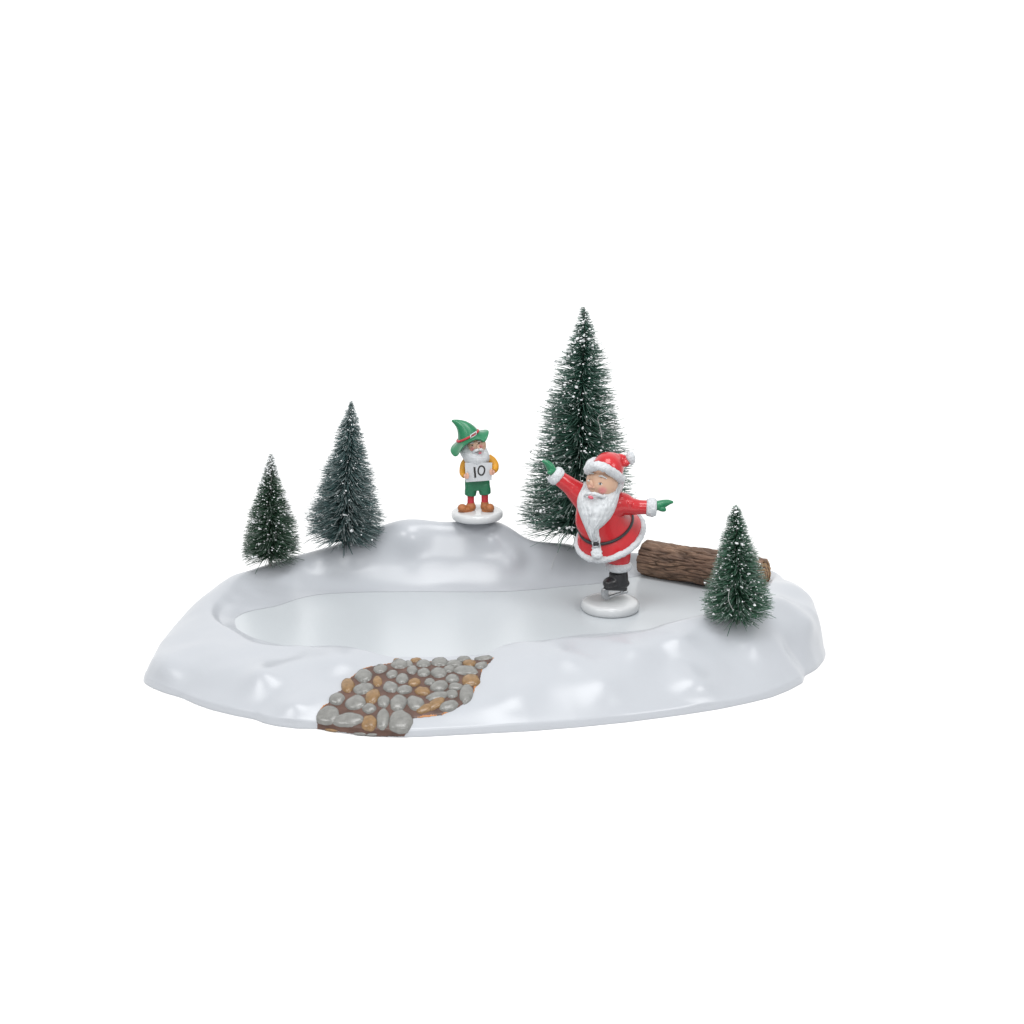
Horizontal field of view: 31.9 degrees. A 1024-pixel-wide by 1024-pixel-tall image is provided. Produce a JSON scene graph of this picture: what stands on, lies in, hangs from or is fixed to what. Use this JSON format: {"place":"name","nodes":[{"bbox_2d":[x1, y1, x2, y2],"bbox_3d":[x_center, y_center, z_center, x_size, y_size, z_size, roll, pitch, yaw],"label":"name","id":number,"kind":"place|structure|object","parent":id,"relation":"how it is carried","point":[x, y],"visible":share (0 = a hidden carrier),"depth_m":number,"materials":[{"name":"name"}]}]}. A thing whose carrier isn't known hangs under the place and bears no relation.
{"place":"outdoors","nodes":[
{"label":"outdoors","id":0,"kind":"place"},
{"bbox_2d":[0,509,1023,966],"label":"ground","id":1,"kind":"structure","parent":0,"point":[856,793],"depth_m":0.65,"materials":[{"name":"white"}]},
{"bbox_2d":[144,519,824,736],"bbox_3d":[-0.009,0.041,0.800,0.299,0.044,0.202,0,16,0],"label":"skating pond base","id":2,"kind":"object","parent":1,"relation":"on","point":[414,628],"visible":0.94,"depth_m":0.76,"materials":[{"name":"white plastic"}]},
{"bbox_2d":[241,454,304,573],"bbox_3d":[-0.113,0.000,0.842,0.030,0.057,0.030,0,16,0],"label":"bottle brush tree","id":3,"kind":"object","parent":2,"relation":"on","point":[270,538],"visible":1,"depth_m":0.84,"materials":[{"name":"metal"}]},
{"bbox_2d":[303,401,386,555],"bbox_3d":[-0.079,-0.017,0.844,0.041,0.072,0.039,0,16,0],"label":"bottle brush tree","id":4,"kind":"object","parent":2,"relation":"on","point":[343,514],"visible":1,"depth_m":0.84,"materials":[{"name":"plastic"}]},
{"bbox_2d":[450,419,502,523],"bbox_3d":[-0.017,-0.020,0.847,0.025,0.048,0.024,0,16,0],"label":"card holder figurine","id":5,"kind":"object","parent":2,"relation":"on","point":[479,467],"visible":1,"depth_m":0.84,"materials":[{"name":"multicoloured ceramic"}]},
{"bbox_2d":[514,307,637,567],"bbox_3d":[0.031,-0.038,0.857,0.061,0.122,0.061,0,16,0],"label":"bottle brush tree","id":6,"kind":"object","parent":2,"relation":"on","point":[578,413],"visible":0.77,"depth_m":0.85,"materials":[{"name":"plastic"}]},
{"bbox_2d":[542,451,672,617],"bbox_3d":[0.037,0.007,0.810,0.052,0.074,0.050,-8,17,-27],"label":"skater figurine","id":7,"kind":"object","parent":2,"relation":"on","point":[610,524],"visible":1,"depth_m":0.79,"materials":[{"name":"red ceramic"}]},
{"bbox_2d":[636,540,770,586],"bbox_3d":[0.090,0.026,0.847,0.064,0.018,0.018,10,18,31],"label":"log","id":8,"kind":"object","parent":2,"relation":"on","point":[664,560],"visible":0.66,"depth_m":0.85,"materials":[{"name":"wood"}]},
{"bbox_2d":[699,504,774,635],"bbox_3d":[0.096,0.023,0.761,0.032,0.054,0.032,-13,20,-39],"label":"bottle brush tree","id":9,"kind":"object","parent":2,"relation":"on","point":[738,591],"visible":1,"depth_m":0.76,"materials":[{"name":"plastic"}]},
{"bbox_2d":[0,0,1023,1023],"label":"sky","id":10,"kind":"structure","parent":0,"point":[790,233],"materials":[{"name":"white"}]}
]}

